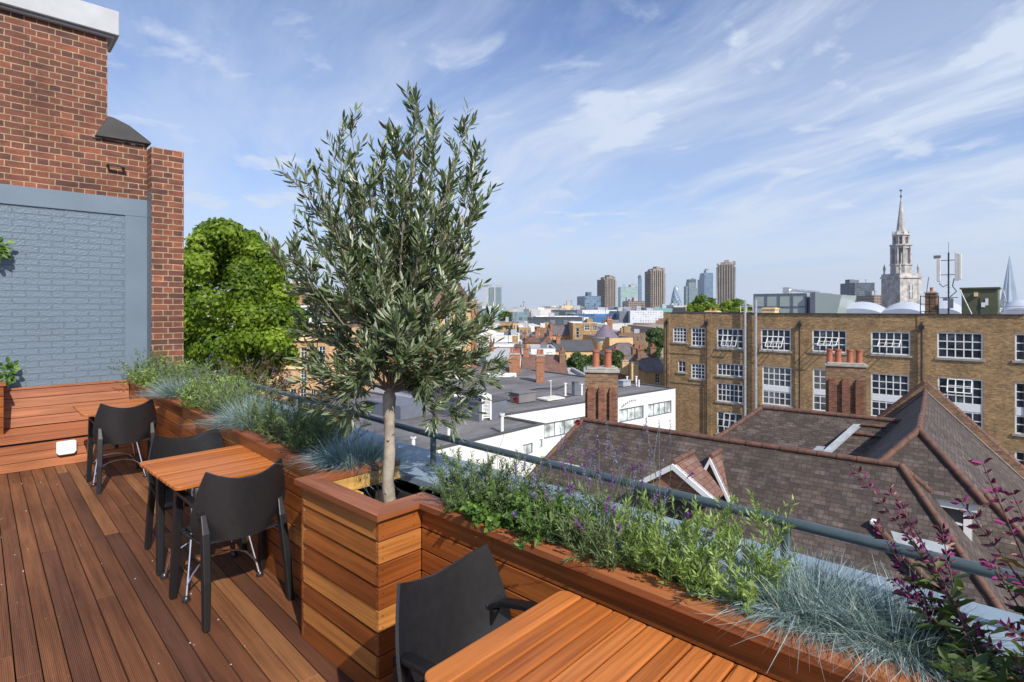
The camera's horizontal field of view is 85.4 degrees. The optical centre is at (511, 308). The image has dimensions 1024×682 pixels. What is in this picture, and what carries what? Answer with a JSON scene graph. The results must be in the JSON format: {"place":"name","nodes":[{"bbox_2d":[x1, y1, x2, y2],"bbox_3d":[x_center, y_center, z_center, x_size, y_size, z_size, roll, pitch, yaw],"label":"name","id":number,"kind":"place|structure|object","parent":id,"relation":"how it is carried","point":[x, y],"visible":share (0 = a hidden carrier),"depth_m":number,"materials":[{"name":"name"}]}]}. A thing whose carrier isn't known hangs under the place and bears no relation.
{"place":"outdoors","nodes":[
{"label":"outdoors","id":0,"kind":"place"},
{"bbox_2d":[0,474,71,681],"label":"deck underlay","id":1,"kind":"object","parent":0,"point":[29,600],"depth_m":3.37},
{"bbox_2d":[0,453,353,681],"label":"deck","id":2,"kind":"structure","parent":1,"relation":"on","point":[116,621],"depth_m":3.32,"materials":[{"name":"brown wood"}]},
{"bbox_2d":[0,379,137,473],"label":"bench","id":3,"kind":"object","parent":2,"relation":"on","point":[42,432],"visible":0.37,"depth_m":6.37,"materials":[{"name":"brown wood"}]},
{"bbox_2d":[56,440,76,454],"bbox_3d":[-4.967,1.552,6.182,0.176,0.147,0.048,0,0,-44],"label":"bulkhead light","id":4,"kind":"object","parent":3,"relation":"attached to","point":[66,447],"visible":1,"depth_m":6.17,"materials":[{"name":"white paint"}]},
{"bbox_2d":[72,398,160,486],"bbox_3d":[-4.108,1.380,5.758,0.645,0.740,0.770,0,0,-44],"label":"bistro table","id":5,"kind":"object","parent":2,"relation":"on","point":[86,409],"visible":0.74,"depth_m":5.76,"materials":[{"name":"brown wood"}]},
{"bbox_2d":[86,398,156,493],"bbox_3d":[-3.903,1.330,5.581,0.560,0.840,0.564,0,0,-42],"label":"chair","id":6,"kind":"object","parent":2,"relation":"on","point":[109,425],"visible":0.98,"depth_m":5.41,"materials":[{"name":"black plastic"}]},
{"bbox_2d":[144,426,246,575],"bbox_3d":[-2.305,1.330,4.011,0.560,0.840,0.564,0,0,-44],"label":"chair","id":7,"kind":"object","parent":2,"relation":"on","point":[160,492],"visible":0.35,"depth_m":4.00,"materials":[{"name":"black plastic"}]},
{"bbox_2d":[139,445,274,602],"bbox_3d":[-1.952,1.380,3.615,0.770,0.740,0.645,0,0,43],"label":"bistro table","id":8,"kind":"object","parent":2,"relation":"on","point":[185,472],"visible":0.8,"depth_m":3.56,"materials":[{"name":"brown wood"}]},
{"bbox_2d":[169,458,293,632],"bbox_3d":[-1.681,1.330,3.355,0.564,0.840,0.560,0,0,45],"label":"chair","id":9,"kind":"object","parent":2,"relation":"on","point":[226,508],"visible":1,"depth_m":3.20,"materials":[{"name":"black plastic"}]},
{"bbox_2d":[126,379,382,598],"bbox_3d":[-2.846,1.430,5.239,0.420,1.040,5.660,0,0,-44],"label":"planter bed","id":10,"kind":"object","parent":2,"relation":"on","point":[171,414],"visible":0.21,"depth_m":3.70,"materials":[{"name":"brown wood"}]},
{"bbox_2d":[108,347,187,389],"bbox_3d":[-4.491,0.739,6.902,0.799,0.533,0.769,0,0,24],"label":"rosemary","id":11,"kind":"object","parent":10,"relation":"on","point":[157,357],"visible":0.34,"depth_m":6.82,"materials":[{"name":"green plant"}]},
{"bbox_2d":[117,354,203,393],"bbox_3d":[-4.218,0.779,6.591,0.808,0.453,0.874,0,0,43],"label":"mint","id":12,"kind":"object","parent":10,"relation":"on","point":[145,380],"visible":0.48,"depth_m":6.49,"materials":[{"name":"green plant"}]},
{"bbox_2d":[122,370,215,399],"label":"fescue clump","id":13,"kind":"object","parent":10,"relation":"on","point":[158,392],"visible":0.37,"depth_m":5.68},
{"bbox_2d":[144,345,218,389],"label":"lavender","id":14,"kind":"object","parent":10,"relation":"on","point":[162,371],"visible":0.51,"depth_m":6.22,"materials":[{"name":"green plant"}]},
{"bbox_2d":[163,358,254,406],"bbox_3d":[-3.009,0.743,5.530,0.807,0.526,0.671,0,0,-24],"label":"rosemary","id":15,"kind":"object","parent":10,"relation":"on","point":[192,377],"visible":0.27,"depth_m":5.47,"materials":[{"name":"green plant"}]},
{"bbox_2d":[173,363,262,414],"bbox_3d":[-2.770,0.753,5.188,0.712,0.507,0.657,0,0,21],"label":"mint","id":16,"kind":"object","parent":10,"relation":"on","point":[189,404],"visible":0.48,"depth_m":5.04,"materials":[{"name":"green plant"}]},
{"bbox_2d":[179,390,293,436],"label":"fescue clump","id":17,"kind":"object","parent":10,"relation":"on","point":[225,421],"visible":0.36,"depth_m":4.33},
{"bbox_2d":[188,358,288,415],"bbox_3d":[-2.452,0.718,4.882,0.739,0.577,0.783,0,0,43],"label":"lavender","id":18,"kind":"object","parent":10,"relation":"on","point":[215,401],"visible":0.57,"depth_m":4.81,"materials":[{"name":"green plant"}]},
{"bbox_2d":[188,350,296,401],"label":"shrub","id":19,"kind":"object","parent":10,"relation":"on","point":[274,382],"visible":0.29,"depth_m":7.07,"materials":[{"name":"green plant"}]},
{"bbox_2d":[229,389,325,440],"bbox_3d":[-1.696,0.804,4.073,0.676,0.404,0.660,0,0,43],"label":"rosemary","id":20,"kind":"object","parent":10,"relation":"on","point":[261,424],"visible":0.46,"depth_m":4.01,"materials":[{"name":"green plant"}]},
{"bbox_2d":[251,371,343,450],"bbox_3d":[-1.453,0.728,3.873,0.663,0.556,0.738,0,0,43],"label":"lavender","id":21,"kind":"object","parent":10,"relation":"on","point":[273,424],"visible":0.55,"depth_m":3.81,"materials":[{"name":"green plant"}]},
{"bbox_2d":[279,401,371,454],"bbox_3d":[-1.256,0.803,3.609,0.632,0.406,0.599,0,0,43],"label":"rosemary","id":22,"kind":"object","parent":10,"relation":"on","point":[313,423],"visible":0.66,"depth_m":3.57,"materials":[{"name":"green plant"}]},
{"bbox_2d":[283,424,423,496],"bbox_3d":[-0.941,0.897,3.366,0.979,0.403,0.971,0,0,43],"label":"fescue clump","id":23,"kind":"object","parent":10,"relation":"on","point":[354,455],"visible":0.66,"depth_m":3.27,"materials":[{"name":"plant"}]},
{"bbox_2d":[294,458,440,681],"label":"tree planter","id":24,"kind":"object","parent":2,"relation":"on","point":[361,555],"visible":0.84,"depth_m":2.62,"materials":[{"name":"brown wood"}]},
{"bbox_2d":[260,80,515,502],"bbox_3d":[-0.703,0.123,3.016,1.247,2.662,1.047,0,0,43],"label":"olive tree","id":25,"kind":"object","parent":24,"relation":"on","point":[383,315],"visible":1,"depth_m":2.86,"materials":[{"name":"green plant"}]},
{"bbox_2d":[390,543,536,681],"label":"chair","id":26,"kind":"object","parent":2,"relation":"on","point":[453,608],"visible":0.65,"depth_m":2.04,"materials":[{"name":"black plastic"}]},
{"bbox_2d":[424,591,776,681],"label":"bistro table","id":27,"kind":"object","parent":2,"relation":"on","point":[563,636],"visible":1,"depth_m":1.62,"materials":[{"name":"brown wood"}]},
{"bbox_2d":[419,492,947,681],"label":"planter bed","id":28,"kind":"object","parent":2,"relation":"on","point":[538,573],"visible":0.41,"depth_m":1.83,"materials":[{"name":"brown wood"}]},
{"bbox_2d":[418,443,527,508],"bbox_3d":[-0.212,0.832,2.680,0.529,0.368,0.584,0,0,43],"label":"rosemary","id":29,"kind":"object","parent":28,"relation":"on","point":[455,485],"visible":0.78,"depth_m":2.58,"materials":[{"name":"green plant"}]},
{"bbox_2d":[443,480,566,540],"bbox_3d":[-0.041,0.898,2.450,0.478,0.236,0.470,0,0,43],"label":"mint","id":30,"kind":"object","parent":28,"relation":"on","point":[478,513],"visible":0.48,"depth_m":2.33,"materials":[{"name":"green plant"}]},
{"bbox_2d":[466,453,565,516],"bbox_3d":[0.005,0.832,2.518,0.463,0.368,0.439,0,0,43],"label":"rosemary","id":31,"kind":"object","parent":28,"relation":"on","point":[493,499],"visible":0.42,"depth_m":2.47,"materials":[{"name":"green plant"}]},
{"bbox_2d":[495,483,608,550],"bbox_3d":[0.150,0.878,2.322,0.431,0.276,0.454,0,0,-21],"label":"mint","id":32,"kind":"object","parent":28,"relation":"on","point":[520,528],"visible":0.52,"depth_m":2.22,"materials":[{"name":"green plant"}]},
{"bbox_2d":[534,423,608,514],"bbox_3d":[0.289,0.739,2.428,0.394,0.554,0.255,0,0,43],"label":"sage","id":33,"kind":"object","parent":28,"relation":"on","point":[575,459],"visible":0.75,"depth_m":2.43,"materials":[{"name":"purple plant"}]},
{"bbox_2d":[508,441,652,555],"bbox_3d":[0.275,0.789,2.256,0.542,0.454,0.689,0,0,43],"label":"lavender","id":34,"kind":"object","parent":28,"relation":"on","point":[549,537],"visible":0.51,"depth_m":2.20,"materials":[{"name":"green plant"}]},
{"bbox_2d":[533,443,714,580],"bbox_3d":[0.411,0.770,2.110,0.698,0.493,0.640,0,0,0],"label":"lavender","id":35,"kind":"object","parent":28,"relation":"on","point":[605,558],"visible":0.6,"depth_m":2.04,"materials":[{"name":"green plant"}]},
{"bbox_2d":[605,418,672,575],"bbox_3d":[0.512,0.703,2.171,0.234,0.624,0.585,0,0,22],"label":"sage","id":36,"kind":"object","parent":28,"relation":"on","point":[634,477],"visible":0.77,"depth_m":2.08,"materials":[{"name":"purple plant"}]},
{"bbox_2d":[602,488,737,589],"bbox_3d":[0.555,0.837,1.950,0.516,0.359,0.463,0,0,-11],"label":"mugwort","id":37,"kind":"object","parent":28,"relation":"on","point":[666,575],"visible":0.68,"depth_m":1.94,"materials":[{"name":"green plant"}]},
{"bbox_2d":[630,498,801,616],"bbox_3d":[0.682,0.832,1.845,0.484,0.369,0.507,0,0,-33],"label":"mugwort","id":38,"kind":"object","parent":28,"relation":"on","point":[712,583],"visible":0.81,"depth_m":1.78,"materials":[{"name":"green plant"}]},
{"bbox_2d":[707,488,799,582],"bbox_3d":[0.842,0.817,1.950,0.318,0.398,0.195,0,0,13],"label":"mugwort","id":39,"kind":"object","parent":28,"relation":"on","point":[763,532],"visible":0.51,"depth_m":1.93,"materials":[{"name":"green plant"}]},
{"bbox_2d":[666,535,939,681],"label":"fescue clump","id":40,"kind":"object","parent":28,"relation":"on","point":[783,599],"visible":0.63,"depth_m":1.67,"materials":[{"name":"plant"}]},
{"bbox_2d":[754,559,1022,681],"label":"fescue clump","id":41,"kind":"object","parent":28,"relation":"on","point":[920,665],"visible":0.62,"depth_m":1.52,"materials":[{"name":"plant"}]},
{"bbox_2d":[849,463,1013,676],"bbox_3d":[1.218,0.751,1.524,0.269,0.532,0.495,0,0,-7],"label":"purple salvia","id":42,"kind":"object","parent":28,"relation":"on","point":[954,583],"visible":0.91,"depth_m":1.55,"materials":[{"name":"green plant"}]},
{"bbox_2d":[895,595,1023,681],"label":"salvia","id":43,"kind":"object","parent":28,"relation":"on","point":[980,662],"visible":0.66,"depth_m":1.36,"materials":[{"name":"green plant"}]},
{"bbox_2d":[937,458,1023,681],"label":"purple salvia","id":44,"kind":"object","parent":28,"relation":"on","point":[1016,588],"visible":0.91,"depth_m":1.39,"materials":[{"name":"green plant"}]},
{"bbox_2d":[0,0,183,468],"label":"brick wall","id":45,"kind":"structure","parent":0,"point":[92,227],"depth_m":6.80,"materials":[{"name":"brick"}]},
{"bbox_2d":[0,356,20,386],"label":"climbing plant","id":46,"kind":"object","parent":45,"relation":"attached to","point":[9,378],"visible":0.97,"depth_m":6.26,"materials":[{"name":"green plant"}]},
{"bbox_2d":[283,390,544,476],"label":"office building","id":47,"kind":"structure","parent":0,"point":[524,436],"depth_m":33.79,"materials":[{"name":"white paint"}]},
{"bbox_2d":[365,395,430,419],"bbox_3d":[-8.023,6.943,39.058,4.200,0.900,2.600,0,0,43],"label":"roof hatch","id":48,"kind":"object","parent":47,"relation":"on","point":[406,408],"visible":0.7,"depth_m":37.82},
{"bbox_2d":[412,388,507,421],"bbox_3d":[-3.857,6.643,39.529,7.286,1.500,2.760,0,0,43],"label":"plant room","id":49,"kind":"object","parent":47,"relation":"on","point":[499,404],"visible":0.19,"depth_m":37.43,"materials":[{"name":"metal"}]},
{"bbox_2d":[430,282,476,366],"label":"gabled hall","id":50,"kind":"structure","parent":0,"point":[470,316],"depth_m":85.26,"materials":[{"name":"yellow brick"}]},
{"bbox_2d":[477,329,519,366],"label":"white block","id":51,"kind":"structure","parent":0,"point":[498,336],"depth_m":128.00,"materials":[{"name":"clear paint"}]},
{"bbox_2d":[82,0,1023,307],"label":"sky","id":52,"kind":"structure","parent":0,"point":[780,140],"materials":[{"name":"blue"}]},
{"bbox_2d":[551,333,594,359],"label":"terrace house","id":53,"kind":"structure","parent":0,"point":[583,347],"depth_m":98.91,"materials":[{"name":"yellow brick"}]},
{"bbox_2d":[577,292,600,307],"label":"office block","id":54,"kind":"structure","parent":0,"point":[588,299],"depth_m":903.98,"materials":[{"name":"glass"}]},
{"bbox_2d":[206,380,1023,681],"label":"parapet","id":55,"kind":"structure","parent":0,"point":[418,464],"depth_m":2.41,"materials":[{"name":"concrete"}]},
{"bbox_2d":[191,368,1023,585],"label":"handrail","id":56,"kind":"object","parent":55,"relation":"on","point":[966,565],"visible":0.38,"depth_m":2.18,"materials":[{"name":"metal"}]},
{"bbox_2d":[618,284,637,306],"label":"glass tower","id":57,"kind":"structure","parent":0,"point":[631,290],"depth_m":1999.98,"materials":[{"name":"glass"}]},
{"bbox_2d":[645,267,665,307],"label":"residential tower","id":58,"kind":"structure","parent":0,"point":[655,285],"depth_m":1024.22,"materials":[{"name":"concrete"}]},
{"bbox_2d":[684,278,697,304],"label":"office tower","id":59,"kind":"structure","parent":0,"point":[690,291],"depth_m":2001.98,"materials":[{"name":"blue glass"}]},
{"bbox_2d":[700,269,712,300],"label":"glass tower","id":60,"kind":"structure","parent":0,"point":[706,282],"depth_m":2099.98,"materials":[{"name":"blue glass"}]},
{"bbox_2d":[716,260,735,305],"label":"residential tower","id":61,"kind":"structure","parent":0,"point":[725,278],"depth_m":944.53,"materials":[{"name":"concrete"}]},
{"bbox_2d":[880,190,922,307],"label":"church tower","id":62,"kind":"structure","parent":0,"point":[901,282],"depth_m":227.39,"materials":[{"name":"stone"}]},
{"label":"ground","id":63,"kind":"structure","parent":0,"visible":0},
{"bbox_2d":[184,217,310,393],"bbox_3d":[-9.526,6.835,18.740,5.000,19.831,4.918,0,0,43],"label":"plane tree","id":64,"kind":"object","parent":63,"relation":"on","point":[255,303],"visible":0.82,"depth_m":17.93,"materials":[{"name":"green plant"}]},
{"bbox_2d":[279,327,367,398],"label":"brick mansion","id":65,"kind":"structure","parent":63,"relation":"on","point":[324,348],"depth_m":52.00,"materials":[{"name":"brick"}]},
{"bbox_2d":[434,367,531,376],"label":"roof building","id":66,"kind":"structure","parent":63,"relation":"on","point":[525,371],"depth_m":60.28,"materials":[{"name":"grey brick"}]},
{"bbox_2d":[486,284,501,305],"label":"glass tower","id":67,"kind":"structure","parent":63,"relation":"on","point":[493,293],"depth_m":2599.98,"materials":[{"name":"glass"}]},
{"bbox_2d":[371,369,675,455],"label":"office building","id":68,"kind":"structure","parent":63,"relation":"on","point":[651,403],"depth_m":47.05,"materials":[{"name":"white paint"}]},
{"bbox_2d":[509,389,536,402],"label":"roof vent","id":69,"kind":"object","parent":68,"relation":"on","point":[525,395],"visible":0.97,"depth_m":42.61,"materials":[{"name":"grey metal"}]},
{"bbox_2d":[544,416,584,438],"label":"window","id":70,"kind":"structure","parent":68,"relation":"in","point":[551,429],"depth_m":40.59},
{"bbox_2d":[619,405,642,421],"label":"window","id":71,"kind":"structure","parent":68,"relation":"in","point":[632,413],"depth_m":46.00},
{"bbox_2d":[648,400,670,416],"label":"window","id":72,"kind":"structure","parent":68,"relation":"in","point":[655,409],"depth_m":48.53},
{"bbox_2d":[521,344,567,373],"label":"brown house","id":73,"kind":"structure","parent":63,"relation":"on","point":[555,363],"depth_m":69.26,"materials":[{"name":"brick"}]},
{"bbox_2d":[547,320,569,339],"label":"red terrace","id":74,"kind":"structure","parent":63,"relation":"on","point":[563,331],"depth_m":137.23,"materials":[{"name":"orange brick"}]},
{"bbox_2d":[535,310,582,324],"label":"office block","id":75,"kind":"structure","parent":63,"relation":"on","point":[559,320],"depth_m":262.00,"materials":[{"name":"white paint"}]},
{"bbox_2d":[566,350,590,371],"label":"tree","id":76,"kind":"object","parent":63,"relation":"on","point":[577,360],"visible":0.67,"depth_m":73.09,"materials":[{"name":"green plant"}]},
{"bbox_2d":[569,312,596,339],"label":"flat block","id":77,"kind":"structure","parent":63,"relation":"on","point":[585,326],"depth_m":128.00,"materials":[{"name":"brick"}]},
{"bbox_2d":[184,305,1001,363],"bbox_3d":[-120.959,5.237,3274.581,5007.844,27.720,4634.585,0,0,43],"label":"distant rooftops","id":78,"kind":"object","parent":63,"relation":"on","point":[546,311],"visible":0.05,"depth_m":252.75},
{"bbox_2d":[592,322,617,349],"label":"round tower","id":79,"kind":"structure","parent":63,"relation":"on","point":[603,332],"depth_m":106.58,"materials":[{"name":"yellow brick"}]},
{"bbox_2d":[597,275,616,307],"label":"residential tower","id":80,"kind":"structure","parent":63,"relation":"on","point":[606,288],"depth_m":1158.07,"materials":[{"name":"concrete"}]},
{"bbox_2d":[614,326,647,348],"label":"building","id":81,"kind":"structure","parent":63,"relation":"on","point":[638,337],"depth_m":135.00,"materials":[{"name":"brick"}]},
{"bbox_2d":[622,306,662,322],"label":"market hall","id":82,"kind":"structure","parent":63,"relation":"on","point":[639,315],"depth_m":285.00,"materials":[{"name":"concrete"}]},
{"bbox_2d":[630,343,662,385],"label":"cottage","id":83,"kind":"structure","parent":63,"relation":"on","point":[650,368],"depth_m":67.56,"materials":[{"name":"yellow brick"}]},
{"bbox_2d":[645,326,662,351],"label":"tree","id":84,"kind":"object","parent":63,"relation":"on","point":[654,336],"visible":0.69,"depth_m":116.81,"materials":[{"name":"green plant"}]},
{"bbox_2d":[686,294,719,311],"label":"tree","id":85,"kind":"object","parent":63,"relation":"on","point":[699,303],"visible":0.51,"depth_m":123.76,"materials":[{"name":"green plant"}]},
{"bbox_2d":[718,298,752,311],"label":"tree","id":86,"kind":"object","parent":63,"relation":"on","point":[732,305],"visible":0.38,"depth_m":128.64,"materials":[{"name":"green plant"}]},
{"bbox_2d":[528,417,1023,615],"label":"tiled house","id":87,"kind":"structure","parent":63,"relation":"on","point":[823,488],"depth_m":14.54,"materials":[{"name":"tile"}]},
{"bbox_2d":[583,350,619,421],"bbox_3d":[3.223,3.003,20.086,1.259,2.985,1.390,0,0,7],"label":"chimney stack","id":88,"kind":"object","parent":87,"relation":"on","point":[601,392],"visible":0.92,"depth_m":19.50,"materials":[{"name":"brick"}]},
{"bbox_2d":[716,405,901,455],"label":"tiled house","id":89,"kind":"structure","parent":63,"relation":"on","point":[846,434],"depth_m":22.38,"materials":[{"name":"tile"}]},
{"bbox_2d":[663,300,1023,464],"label":"warehouse","id":90,"kind":"structure","parent":63,"relation":"on","point":[722,371],"depth_m":48.84,"materials":[{"name":"brick"}]},
{"bbox_2d":[717,383,742,403],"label":"window","id":91,"kind":"structure","parent":90,"relation":"in","point":[726,392],"depth_m":55.05,"materials":[{"name":"white glass"}]},
{"bbox_2d":[717,411,742,433],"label":"window","id":92,"kind":"structure","parent":90,"relation":"in","point":[725,420],"depth_m":55.35,"materials":[{"name":"white glass"}]},
{"bbox_2d":[717,328,743,348],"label":"window","id":93,"kind":"structure","parent":90,"relation":"in","point":[726,337],"depth_m":55.04,"materials":[{"name":"white glass"}]},
{"bbox_2d":[717,363,743,376],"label":"window","id":94,"kind":"structure","parent":90,"relation":"in","point":[725,369],"depth_m":55.05,"materials":[{"name":"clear glass"}]},
{"bbox_2d":[761,329,790,350],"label":"window","id":95,"kind":"structure","parent":90,"relation":"in","point":[771,339],"depth_m":52.07,"materials":[{"name":"clear glass"}]},
{"bbox_2d":[762,366,790,406],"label":"window","id":96,"kind":"structure","parent":90,"relation":"in","point":[776,381],"depth_m":52.13,"materials":[{"name":"white glass"}]},
{"bbox_2d":[753,287,855,312],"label":"glazed plant room","id":97,"kind":"object","parent":90,"relation":"on","point":[787,300],"visible":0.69,"depth_m":54.37,"materials":[{"name":"grey glass"}]},
{"bbox_2d":[813,369,824,410],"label":"window","id":98,"kind":"structure","parent":90,"relation":"in","point":[818,374],"depth_m":49.65,"materials":[{"name":"clear glass"}]},
{"bbox_2d":[812,330,845,352],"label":"window","id":99,"kind":"structure","parent":90,"relation":"in","point":[822,340],"depth_m":49.06,"materials":[{"name":"clear glass"}]},
{"bbox_2d":[846,302,885,312],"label":"vaulted roof","id":100,"kind":"structure","parent":90,"relation":"on","point":[862,307],"depth_m":53.79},
{"bbox_2d":[871,373,908,415],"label":"window","id":101,"kind":"structure","parent":90,"relation":"in","point":[886,389],"depth_m":46.26,"materials":[{"name":"white glass"}]},
{"bbox_2d":[871,331,909,355],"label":"window","id":102,"kind":"structure","parent":90,"relation":"in","point":[889,343],"depth_m":45.96,"materials":[{"name":"clear glass"}]},
{"bbox_2d":[881,302,924,313],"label":"vaulted roof","id":103,"kind":"structure","parent":90,"relation":"on","point":[905,308],"depth_m":51.53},
{"bbox_2d":[924,287,938,313],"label":"roof chimney","id":104,"kind":"object","parent":90,"relation":"on","point":[932,294],"visible":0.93,"depth_m":45.74,"materials":[{"name":"brick"}]},
{"bbox_2d":[934,242,961,313],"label":"antenna mast","id":105,"kind":"object","parent":90,"relation":"on","point":[958,266],"visible":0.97,"depth_m":44.00,"materials":[{"name":"grey metal"}]},
{"bbox_2d":[937,332,982,359],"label":"window","id":106,"kind":"structure","parent":90,"relation":"in","point":[949,344],"depth_m":42.95,"materials":[{"name":"white glass"}]},
{"bbox_2d":[938,377,982,428],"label":"window","id":107,"kind":"structure","parent":90,"relation":"in","point":[967,394],"depth_m":42.64,"materials":[{"name":"white glass"}]},
{"bbox_2d":[959,287,1006,313],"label":"equipment cabin","id":108,"kind":"object","parent":90,"relation":"on","point":[981,300],"visible":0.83,"depth_m":43.17,"materials":[{"name":"green metal"}]},
{"bbox_2d":[1015,382,1023,433],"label":"window","id":109,"kind":"structure","parent":90,"relation":"in","point":[1019,387],"depth_m":40.65,"materials":[{"name":"clear glass"}]},
{"bbox_2d":[840,279,874,301],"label":"office block","id":110,"kind":"structure","parent":63,"relation":"on","point":[853,287],"depth_m":900.93,"materials":[{"name":"glass"}]},
{"bbox_2d":[860,381,1023,572],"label":"tiled house","id":111,"kind":"structure","parent":63,"relation":"on","point":[934,439],"depth_m":16.05,"materials":[{"name":"tile"}]},
{"bbox_2d":[824,349,867,414],"bbox_3d":[15.687,3.558,26.112,1.719,3.242,1.390,0,0,29],"label":"chimney stack","id":112,"kind":"object","parent":111,"relation":"on","point":[845,386],"visible":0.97,"depth_m":25.68,"materials":[{"name":"brick"}]},
{"bbox_2d":[1000,256,1018,307],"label":"glass spire","id":113,"kind":"structure","parent":63,"relation":"on","point":[1010,289],"depth_m":3284.62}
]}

